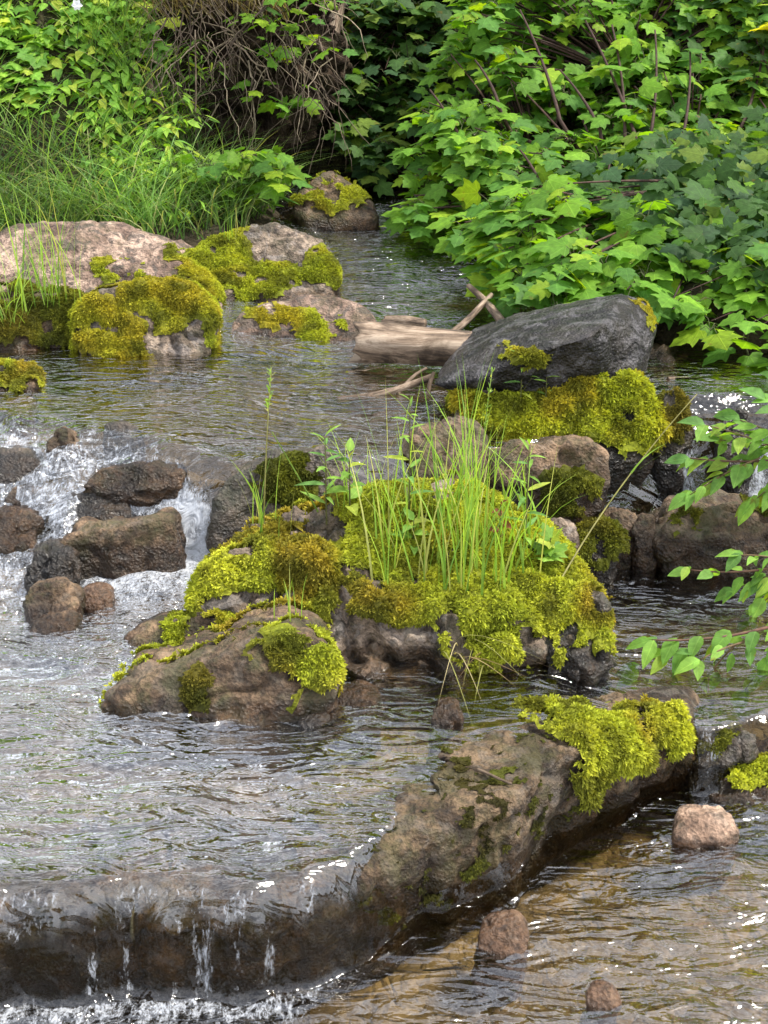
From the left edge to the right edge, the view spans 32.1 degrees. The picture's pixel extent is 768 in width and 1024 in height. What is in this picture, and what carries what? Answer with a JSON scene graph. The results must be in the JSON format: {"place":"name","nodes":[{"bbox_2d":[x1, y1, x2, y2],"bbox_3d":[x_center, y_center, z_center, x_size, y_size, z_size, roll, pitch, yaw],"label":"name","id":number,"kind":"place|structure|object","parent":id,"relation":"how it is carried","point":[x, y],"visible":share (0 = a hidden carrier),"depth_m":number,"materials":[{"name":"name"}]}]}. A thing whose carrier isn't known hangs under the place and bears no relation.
{"place":"outdoors","nodes":[
{"label":"outdoors","id":0,"kind":"place"},
{"bbox_2d":[0,0,767,1023],"bbox_3d":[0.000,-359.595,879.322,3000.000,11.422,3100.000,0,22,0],"label":"ground","id":1,"kind":"structure","parent":0,"point":[412,998],"depth_m":2.77,"materials":[{"name":"liquid"}]},
{"bbox_2d":[0,395,36,439],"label":"pebble","id":2,"kind":"object","parent":1,"relation":"on","point":[22,434],"visible":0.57,"depth_m":3.78,"materials":[{"name":"beige stone"}]},
{"bbox_2d":[0,505,45,568],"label":"rock","id":3,"kind":"object","parent":1,"relation":"on","point":[22,527],"visible":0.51,"depth_m":3.31,"materials":[{"name":"stone"}]},
{"bbox_2d":[0,445,45,506],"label":"rock","id":4,"kind":"object","parent":1,"relation":"on","point":[17,462],"visible":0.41,"depth_m":3.46,"materials":[{"name":"stone"}]},
{"bbox_2d":[0,358,46,423],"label":"rock","id":5,"kind":"object","parent":1,"relation":"on","point":[16,376],"visible":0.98,"depth_m":3.88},
{"bbox_2d":[3,484,45,511],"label":"stone","id":6,"kind":"object","parent":1,"relation":"on","point":[23,495],"visible":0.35,"depth_m":3.42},
{"bbox_2d":[0,0,63,116],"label":"herb clump","id":7,"kind":"object","parent":1,"relation":"on","point":[28,31],"visible":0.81,"depth_m":5.82,"materials":[{"name":"green plant"}]},
{"bbox_2d":[0,204,64,227],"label":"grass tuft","id":8,"kind":"object","parent":1,"relation":"on","point":[53,215],"visible":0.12,"depth_m":5.55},
{"bbox_2d":[0,278,86,384],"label":"boulder","id":9,"kind":"object","parent":1,"relation":"on","point":[42,326],"visible":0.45,"depth_m":4.24,"materials":[{"name":"plant"}]},
{"bbox_2d":[0,171,88,312],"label":"grass tuft","id":10,"kind":"object","parent":9,"relation":"on","point":[38,285],"visible":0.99,"depth_m":4.23,"materials":[{"name":"plant"}]},
{"bbox_2d":[0,236,125,325],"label":"grass tuft","id":11,"kind":"object","parent":9,"relation":"on","point":[8,305],"visible":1,"depth_m":4.22,"materials":[{"name":"plant"}]},
{"bbox_2d":[0,0,100,58],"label":"herb clump","id":12,"kind":"object","parent":1,"relation":"on","point":[14,24],"visible":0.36,"depth_m":5.89,"materials":[{"name":"green plant"}]},
{"bbox_2d":[22,576,86,660],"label":"rock","id":13,"kind":"object","parent":1,"relation":"on","point":[53,594],"visible":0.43,"depth_m":3.00,"materials":[{"name":"stone"}]},
{"bbox_2d":[24,538,85,594],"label":"rock","id":14,"kind":"object","parent":1,"relation":"on","point":[52,557],"visible":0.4,"depth_m":3.15,"materials":[{"name":"stone"}]},
{"bbox_2d":[28,610,83,676],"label":"stone","id":15,"kind":"object","parent":1,"relation":"on","point":[51,622],"visible":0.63,"depth_m":2.95,"materials":[{"name":"stone"}]},
{"bbox_2d":[45,426,85,479],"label":"stone","id":16,"kind":"object","parent":1,"relation":"on","point":[63,436],"visible":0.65,"depth_m":3.49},
{"bbox_2d":[32,0,146,133],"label":"herb clump","id":17,"kind":"object","parent":1,"relation":"on","point":[58,74],"visible":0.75,"depth_m":5.86,"materials":[{"name":"green plant"}]},
{"bbox_2d":[45,491,133,538],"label":"rock","id":18,"kind":"object","parent":1,"relation":"on","point":[92,504],"visible":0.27,"depth_m":3.35,"materials":[{"name":"stone"}]},
{"bbox_2d":[83,582,116,644],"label":"stone","id":19,"kind":"object","parent":1,"relation":"on","point":[99,595],"visible":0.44,"depth_m":3.08,"materials":[{"name":"stone"}]},
{"bbox_2d":[0,220,228,329],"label":"boulder","id":20,"kind":"object","parent":1,"relation":"on","point":[107,246],"visible":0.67,"depth_m":4.74,"materials":[{"name":"stone"}]},
{"bbox_2d":[48,0,184,68],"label":"herb clump","id":21,"kind":"object","parent":1,"relation":"on","point":[159,45],"visible":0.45,"depth_m":5.99,"materials":[{"name":"green plant"}]},
{"bbox_2d":[60,507,186,596],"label":"boulder","id":22,"kind":"object","parent":1,"relation":"on","point":[115,547],"visible":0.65,"depth_m":3.21,"materials":[{"name":"stone"}]},
{"bbox_2d":[102,420,145,464],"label":"stone","id":23,"kind":"object","parent":1,"relation":"on","point":[113,440],"visible":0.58,"depth_m":3.53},
{"bbox_2d":[83,459,188,516],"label":"rock","id":24,"kind":"object","parent":1,"relation":"on","point":[148,487],"visible":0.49,"depth_m":3.38,"materials":[{"name":"stone"}]},
{"bbox_2d":[72,33,200,182],"bbox_3d":[-1.085,-1.692,5.869,0.576,0.791,0.742,0,22,0],"label":"herb clump","id":25,"kind":"object","parent":1,"relation":"on","point":[116,88],"visible":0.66,"depth_m":5.79,"materials":[{"name":"green plant"}]},
{"bbox_2d":[66,274,223,398],"bbox_3d":[-0.757,-0.581,4.311,0.507,0.404,0.465,0,22,0],"label":"boulder","id":26,"kind":"object","parent":1,"relation":"on","point":[174,314],"visible":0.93,"depth_m":4.15,"materials":[{"name":"plant"}]},
{"bbox_2d":[139,68,169,120],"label":"dead branch","id":27,"kind":"object","parent":1,"relation":"on","point":[150,86],"visible":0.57,"depth_m":5.92,"materials":[{"name":"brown wood"}]},
{"bbox_2d":[104,121,225,234],"bbox_3d":[-0.951,-1.368,5.791,0.590,0.612,0.726,0,22,0],"label":"grass tuft","id":28,"kind":"object","parent":1,"relation":"on","point":[188,214],"visible":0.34,"depth_m":5.63,"materials":[{"name":"green plant"}]},
{"bbox_2d":[115,607,235,672],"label":"rock","id":29,"kind":"object","parent":1,"relation":"on","point":[160,628],"visible":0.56,"depth_m":2.87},
{"bbox_2d":[153,39,228,152],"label":"herb clump","id":30,"kind":"object","parent":1,"relation":"on","point":[191,62],"visible":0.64,"depth_m":5.99,"materials":[{"name":"green plant"}]},
{"bbox_2d":[0,0,385,239],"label":"bank grass","id":31,"kind":"structure","parent":1,"relation":"on","point":[107,199],"depth_m":5.62,"materials":[{"name":"plant"}]},
{"bbox_2d":[71,0,82,39],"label":"white flower","id":32,"kind":"object","parent":31,"relation":"on","point":[77,5],"visible":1,"depth_m":5.42,"materials":[{"name":"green plant"}]},
{"bbox_2d":[98,595,347,767],"bbox_3d":[-0.325,0.336,2.775,0.508,0.300,0.349,0,22,0],"label":"boulder","id":33,"kind":"object","parent":1,"relation":"on","point":[256,665],"visible":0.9,"depth_m":2.65,"materials":[{"name":"stone"}]},
{"bbox_2d":[274,570,305,621],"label":"grass tuft","id":34,"kind":"object","parent":33,"relation":"on","point":[289,604],"visible":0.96,"depth_m":2.74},
{"bbox_2d":[174,138,313,217],"bbox_3d":[-0.602,-1.416,5.747,0.608,0.354,0.541,0,22,0],"label":"bush","id":35,"kind":"object","parent":1,"relation":"on","point":[284,180],"visible":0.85,"depth_m":5.61,"materials":[{"name":"green plant"}]},
{"bbox_2d":[121,0,370,204],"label":"root mass","id":36,"kind":"object","parent":1,"relation":"on","point":[327,73],"visible":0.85,"depth_m":6.08,"materials":[{"name":"plant"}]},
{"bbox_2d":[194,30,196,111],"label":"dead twig","id":37,"kind":"object","parent":36,"relation":"attached to","point":[195,74],"visible":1,"depth_m":5.83,"materials":[{"name":"brown wood"}]},
{"bbox_2d":[231,34,323,118],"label":"vine","id":38,"kind":"object","parent":36,"relation":"hanging from","point":[270,105],"visible":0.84,"depth_m":5.97,"materials":[{"name":"green plant"}]},
{"bbox_2d":[222,0,357,69],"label":"vine","id":39,"kind":"object","parent":36,"relation":"hanging from","point":[271,27],"visible":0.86,"depth_m":5.86,"materials":[{"name":"green plant"}]},
{"bbox_2d":[317,3,344,33],"bbox_3d":[-0.268,-2.378,6.259,0.190,0.459,0.191,10,-8,23],"label":"tree stump","id":40,"kind":"object","parent":36,"relation":"on","point":[341,9],"visible":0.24,"depth_m":6.20,"materials":[{"name":"brown wood"}]},
{"bbox_2d":[188,222,342,326],"bbox_3d":[-0.440,-0.884,4.982,0.586,0.374,0.534,0,22,0],"label":"boulder","id":41,"kind":"object","parent":1,"relation":"on","point":[271,261],"visible":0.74,"depth_m":4.84,"materials":[{"name":"plant"}]},
{"bbox_2d":[224,207,237,240],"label":"grass tuft","id":42,"kind":"object","parent":41,"relation":"on","point":[231,227],"visible":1,"depth_m":4.87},
{"bbox_2d":[205,445,352,551],"bbox_3d":[-0.248,0.022,3.392,0.390,0.416,0.295,0,22,0],"label":"boulder","id":43,"kind":"object","parent":1,"relation":"on","point":[231,514],"visible":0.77,"depth_m":3.27,"materials":[{"name":"stone"}]},
{"bbox_2d":[222,294,375,374],"bbox_3d":[-0.275,-0.595,4.496,0.525,0.259,0.326,0,22,0],"label":"boulder","id":44,"kind":"object","parent":1,"relation":"on","point":[310,318],"visible":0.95,"depth_m":4.40,"materials":[{"name":"stone"}]},
{"bbox_2d":[298,712,335,773],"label":"stone","id":45,"kind":"object","parent":1,"relation":"on","point":[319,720],"visible":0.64,"depth_m":2.64,"materials":[{"name":"stone"}]},
{"bbox_2d":[288,170,379,254],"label":"boulder","id":46,"kind":"object","parent":1,"relation":"on","point":[332,201],"visible":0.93,"depth_m":5.95,"materials":[{"name":"stone"}]},
{"bbox_2d":[0,685,700,1023],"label":"rock ledge","id":47,"kind":"object","parent":1,"relation":"on","point":[452,857],"visible":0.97,"depth_m":2.31,"materials":[{"name":"stone"}]},
{"bbox_2d":[426,697,464,762],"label":"stone","id":48,"kind":"object","parent":47,"relation":"on","point":[447,712],"visible":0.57,"depth_m":2.62,"materials":[{"name":"stone"}]},
{"bbox_2d":[476,768,511,784],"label":"twig","id":49,"kind":"object","parent":47,"relation":"on","point":[491,775],"visible":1,"depth_m":2.41,"materials":[{"name":"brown wood"}]},
{"bbox_2d":[331,679,384,760],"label":"stone","id":50,"kind":"object","parent":1,"relation":"on","point":[357,693],"visible":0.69,"depth_m":2.70,"materials":[{"name":"stone"}]},
{"bbox_2d":[183,469,596,721],"bbox_3d":[0.016,0.162,3.066,0.954,0.494,0.675,0,22,0],"label":"boulder","id":51,"kind":"object","parent":1,"relation":"on","point":[401,618],"visible":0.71,"depth_m":2.88,"materials":[{"name":"plant"}]},
{"bbox_2d":[235,454,293,538],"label":"grass tuft","id":52,"kind":"object","parent":51,"relation":"on","point":[260,518],"visible":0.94,"depth_m":3.05,"materials":[{"name":"plant"}]},
{"bbox_2d":[263,366,273,521],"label":"grass stalk","id":53,"kind":"object","parent":51,"relation":"on","point":[268,387],"depth_m":3.02,"materials":[{"name":"plant"}]},
{"bbox_2d":[272,432,318,511],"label":"grass stalk","id":54,"kind":"object","parent":51,"relation":"on","point":[297,475],"depth_m":2.98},
{"bbox_2d":[294,425,345,524],"bbox_3d":[-0.140,-0.079,2.963,0.120,0.235,0.109,0,22,0],"label":"leafy forb","id":55,"kind":"object","parent":51,"relation":"on","point":[315,497],"visible":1,"depth_m":2.96,"materials":[{"name":"green plant"}]},
{"bbox_2d":[322,438,365,515],"bbox_3d":[-0.072,-0.067,2.989,0.093,0.194,0.100,14,26,31],"label":"leafy forb","id":56,"kind":"object","parent":51,"relation":"on","point":[353,493],"visible":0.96,"depth_m":2.98,"materials":[{"name":"green plant"}]},
{"bbox_2d":[310,428,390,513],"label":"grass tuft","id":57,"kind":"object","parent":51,"relation":"on","point":[347,493],"visible":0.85,"depth_m":3.00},
{"bbox_2d":[343,382,464,583],"bbox_3d":[0.023,-0.062,2.866,0.286,0.453,0.351,0,22,0],"label":"grass tuft","id":58,"kind":"object","parent":51,"relation":"on","point":[424,566],"visible":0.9,"depth_m":2.89,"materials":[{"name":"plant"}]},
{"bbox_2d":[384,394,433,520],"bbox_3d":[0.052,-0.105,2.922,0.094,0.328,0.103,15,27,33],"label":"leafy forb","id":59,"kind":"object","parent":51,"relation":"on","point":[412,464],"visible":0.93,"depth_m":2.91,"materials":[{"name":"green plant"}]},
{"bbox_2d":[390,508,429,554],"bbox_3d":[0.066,0.045,2.942,0.100,0.103,0.084,-20,29,-40],"label":"leafy forb","id":60,"kind":"object","parent":51,"relation":"on","point":[411,516],"visible":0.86,"depth_m":2.93,"materials":[{"name":"green plant"}]},
{"bbox_2d":[389,360,535,595],"bbox_3d":[0.180,-0.078,2.834,0.393,0.520,0.419,0,22,0],"label":"grass tuft","id":61,"kind":"object","parent":51,"relation":"on","point":[471,507],"visible":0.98,"depth_m":2.85,"materials":[{"name":"plant"}]},
{"bbox_2d":[478,366,494,505],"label":"grass stalk","id":62,"kind":"object","parent":51,"relation":"on","point":[487,406],"depth_m":2.94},
{"bbox_2d":[487,500,511,539],"bbox_3d":[0.253,0.030,2.917,0.059,0.121,0.057,0,22,0],"label":"leafy forb","id":63,"kind":"object","parent":51,"relation":"on","point":[508,524],"visible":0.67,"depth_m":2.90,"materials":[{"name":"green plant"}]},
{"bbox_2d":[436,635,563,715],"bbox_3d":[0.179,0.329,2.689,0.317,0.103,0.276,-19,29,-39],"label":"grass tuft","id":64,"kind":"object","parent":51,"relation":"on","point":[470,662],"visible":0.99,"depth_m":2.74,"materials":[{"name":"plant"}]},
{"bbox_2d":[479,430,573,589],"bbox_3d":[0.309,0.004,2.841,0.232,0.335,0.406,0,22,0],"label":"grass tuft","id":65,"kind":"object","parent":51,"relation":"on","point":[515,544],"visible":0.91,"depth_m":2.88,"materials":[{"name":"plant"}]},
{"bbox_2d":[503,437,550,546],"bbox_3d":[0.311,-0.024,2.883,0.098,0.306,0.125,12,25,28],"label":"leafy forb","id":66,"kind":"object","parent":51,"relation":"on","point":[533,487],"visible":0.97,"depth_m":2.88,"materials":[{"name":"green plant"}]},
{"bbox_2d":[530,523,567,562],"bbox_3d":[0.362,0.077,2.924,0.092,0.099,0.110,0,22,0],"label":"leafy forb","id":67,"kind":"object","parent":51,"relation":"on","point":[554,549],"visible":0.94,"depth_m":2.92,"materials":[{"name":"green plant"}]},
{"bbox_2d":[562,394,696,576],"bbox_3d":[0.541,-0.054,2.982,0.488,0.338,0.068,-17,27,-35],"label":"grass stalk","id":68,"kind":"object","parent":51,"relation":"on","point":[631,472],"depth_m":3.01,"materials":[{"name":"plant"}]},
{"bbox_2d":[319,0,466,199],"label":"climbing shrub","id":69,"kind":"object","parent":1,"relation":"on","point":[376,15],"visible":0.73,"depth_m":6.70,"materials":[{"name":"green plant"}]},
{"bbox_2d":[398,415,488,485],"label":"rock","id":70,"kind":"object","parent":1,"relation":"on","point":[441,433],"visible":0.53,"depth_m":3.43,"materials":[{"name":"stone"}]},
{"bbox_2d":[471,909,529,1007],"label":"stone","id":71,"kind":"object","parent":1,"relation":"on","point":[502,932],"visible":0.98,"depth_m":2.30,"materials":[{"name":"stone"}]},
{"bbox_2d":[318,0,767,320],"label":"undergrowth","id":72,"kind":"object","parent":1,"relation":"on","point":[691,189],"visible":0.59,"depth_m":4.63,"materials":[{"name":"green plant"}]},
{"bbox_2d":[485,434,609,524],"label":"rock","id":73,"kind":"object","parent":1,"relation":"on","point":[581,462],"visible":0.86,"depth_m":3.41,"materials":[{"name":"stone"}]},
{"bbox_2d":[444,368,673,503],"bbox_3d":[0.484,-0.232,3.823,0.632,0.452,0.513,0,22,0],"label":"boulder","id":74,"kind":"object","parent":1,"relation":"on","point":[620,418],"visible":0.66,"depth_m":3.62,"materials":[{"name":"plant"}]},
{"bbox_2d":[505,349,538,401],"bbox_3d":[0.372,-0.354,3.607,0.094,0.188,0.083,9,24,22],"label":"leafy forb","id":75,"kind":"object","parent":74,"relation":"on","point":[521,393],"visible":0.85,"depth_m":3.60,"materials":[{"name":"green plant"}]},
{"bbox_2d":[434,294,657,391],"bbox_3d":[0.463,-0.483,3.811,0.648,0.244,0.560,0,22,0],"label":"boulder","id":76,"kind":"object","parent":74,"relation":"on","point":[611,335],"visible":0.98,"depth_m":3.66,"materials":[{"name":"black stone"}]},
{"bbox_2d":[534,376,559,396],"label":"leafy forb","id":77,"kind":"object","parent":74,"relation":"on","point":[545,393],"visible":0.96,"depth_m":3.62,"materials":[{"name":"green plant"}]},
{"bbox_2d":[380,0,767,249],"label":"broad leaf shrub","id":78,"kind":"object","parent":1,"relation":"on","point":[460,126],"visible":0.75,"depth_m":5.71,"materials":[{"name":"green plant"}]},
{"bbox_2d":[540,572,618,698],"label":"rock","id":79,"kind":"object","parent":1,"relation":"on","point":[586,658],"visible":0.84,"depth_m":2.84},
{"bbox_2d":[426,173,767,349],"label":"broad leaf shrub","id":80,"kind":"object","parent":1,"relation":"on","point":[534,246],"visible":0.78,"depth_m":4.38,"materials":[{"name":"green plant"}]},
{"bbox_2d":[656,242,767,322],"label":"leafy branch","id":81,"kind":"object","parent":80,"relation":"attached to","point":[733,270],"visible":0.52,"depth_m":4.13,"materials":[{"name":"green plant"}]},
{"bbox_2d":[669,299,767,385],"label":"leafy branch","id":82,"kind":"object","parent":80,"relation":"attached to","point":[721,341],"visible":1,"depth_m":4.00,"materials":[{"name":"green plant"}]},
{"bbox_2d":[579,979,621,1023],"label":"stone","id":83,"kind":"object","parent":1,"relation":"on","point":[603,995],"visible":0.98,"depth_m":2.17,"materials":[{"name":"stone"}]},
{"bbox_2d":[575,514,630,601],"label":"rock","id":84,"kind":"object","parent":1,"relation":"on","point":[605,546],"visible":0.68,"depth_m":3.35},
{"bbox_2d":[603,507,636,589],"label":"stone","id":85,"kind":"object","parent":1,"relation":"on","point":[627,518],"visible":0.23,"depth_m":3.46,"materials":[{"name":"stone"}]},
{"bbox_2d":[629,512,657,591],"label":"stone","id":86,"kind":"object","parent":1,"relation":"on","point":[643,558],"visible":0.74,"depth_m":3.43,"materials":[{"name":"stone"}]},
{"bbox_2d":[644,343,681,394],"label":"rock","id":87,"kind":"object","parent":1,"relation":"on","point":[664,353],"visible":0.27,"depth_m":4.06,"materials":[{"name":"stone"}]},
{"bbox_2d":[651,386,692,506],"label":"rock","id":88,"kind":"object","parent":1,"relation":"on","point":[668,479],"visible":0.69,"depth_m":3.66,"materials":[{"name":"stone"}]},
{"bbox_2d":[670,804,738,891],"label":"stone","id":89,"kind":"object","parent":1,"relation":"on","point":[703,837],"visible":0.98,"depth_m":2.57,"materials":[{"name":"stone"}]},
{"bbox_2d":[648,489,767,594],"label":"rock","id":90,"kind":"object","parent":1,"relation":"on","point":[701,533],"visible":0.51,"depth_m":3.41,"materials":[{"name":"stone"}]},
{"bbox_2d":[664,387,767,525],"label":"leafy twig","id":91,"kind":"object","parent":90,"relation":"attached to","point":[741,472],"visible":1,"depth_m":3.33,"materials":[{"name":"green plant"}]},
{"bbox_2d":[680,697,758,805],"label":"rock","id":92,"kind":"object","parent":1,"relation":"on","point":[725,743],"visible":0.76,"depth_m":2.73,"materials":[{"name":"stone"}]},
{"bbox_2d":[712,407,755,496],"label":"rock","id":93,"kind":"object","parent":1,"relation":"on","point":[727,487],"visible":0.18,"depth_m":3.61,"materials":[{"name":"stone"}]},
{"bbox_2d":[701,738,767,851],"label":"rock","id":94,"kind":"object","parent":1,"relation":"on","point":[735,790],"visible":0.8,"depth_m":2.70,"materials":[{"name":"stone"}]},
{"bbox_2d":[728,4,767,97],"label":"broad leaf shrub","id":95,"kind":"object","parent":1,"relation":"on","point":[764,26],"visible":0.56,"depth_m":5.63,"materials":[{"name":"green plant"}]},
{"bbox_2d":[0,177,767,1023],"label":"stream water","id":96,"kind":"structure","parent":0,"point":[188,509],"depth_m":3.12,"materials":[{"name":"liquid"}]},
{"bbox_2d":[335,374,433,401],"bbox_3d":[0.003,-0.356,3.881,0.295,0.035,0.041,-15,25,-14],"label":"driftwood stick","id":97,"kind":"object","parent":96,"relation":"on","point":[406,386],"visible":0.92,"depth_m":3.88,"materials":[{"name":"brown wood"}]},
{"bbox_2d":[347,321,471,365],"bbox_3d":[0.210,-0.507,4.067,0.648,0.136,0.136,2,22,5],"label":"driftwood log","id":98,"kind":"object","parent":96,"relation":"on","point":[385,343],"visible":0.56,"depth_m":4.03,"materials":[{"name":"brown wood"}]},
{"bbox_2d":[381,315,426,326],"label":"driftwood branch","id":99,"kind":"object","parent":98,"relation":"on","point":[408,320],"visible":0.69,"depth_m":4.35,"materials":[{"name":"brown wood"}]},
{"bbox_2d":[452,293,493,329],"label":"driftwood branch","id":100,"kind":"object","parent":98,"relation":"on","point":[466,320],"visible":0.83,"depth_m":4.29,"materials":[{"name":"brown wood"}]},
{"label":"driftwood stick","id":101,"kind":"object","parent":98,"relation":"on","visible":0},
{"bbox_2d":[466,283,503,320],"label":"driftwood branch","id":102,"kind":"object","parent":101,"relation":"on","point":[494,312],"visible":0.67,"depth_m":4.31,"materials":[{"name":"brown wood"}]},
{"bbox_2d":[398,367,426,392],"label":"twig","id":103,"kind":"object","parent":96,"relation":"on","point":[412,377],"visible":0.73,"depth_m":3.95,"materials":[{"name":"brown wood"}]},
{"bbox_2d":[426,372,435,397],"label":"twig","id":104,"kind":"object","parent":96,"relation":"on","point":[428,390],"visible":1,"depth_m":3.74,"materials":[{"name":"brown wood"}]},
{"bbox_2d":[550,517,579,554],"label":"stone","id":105,"kind":"object","parent":96,"relation":"on","point":[569,530],"visible":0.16,"depth_m":3.20,"materials":[{"name":"stone"}]},
{"bbox_2d":[666,376,712,379],"bbox_3d":[0.902,-0.397,3.940,0.185,0.016,0.014,-8,23,-33],"label":"driftwood stick","id":106,"kind":"object","parent":96,"relation":"on","point":[669,378],"visible":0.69,"depth_m":3.92,"materials":[{"name":"brown wood"}]},
{"bbox_2d":[616,623,767,709],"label":"leafy twig","id":107,"kind":"object","parent":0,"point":[682,661],"visible":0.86,"depth_m":2.94,"materials":[{"name":"green plant"}]},
{"bbox_2d":[668,548,767,631],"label":"leafy twig","id":108,"kind":"object","parent":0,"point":[758,584],"visible":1,"depth_m":3.18,"materials":[{"name":"green plant"}]}
]}

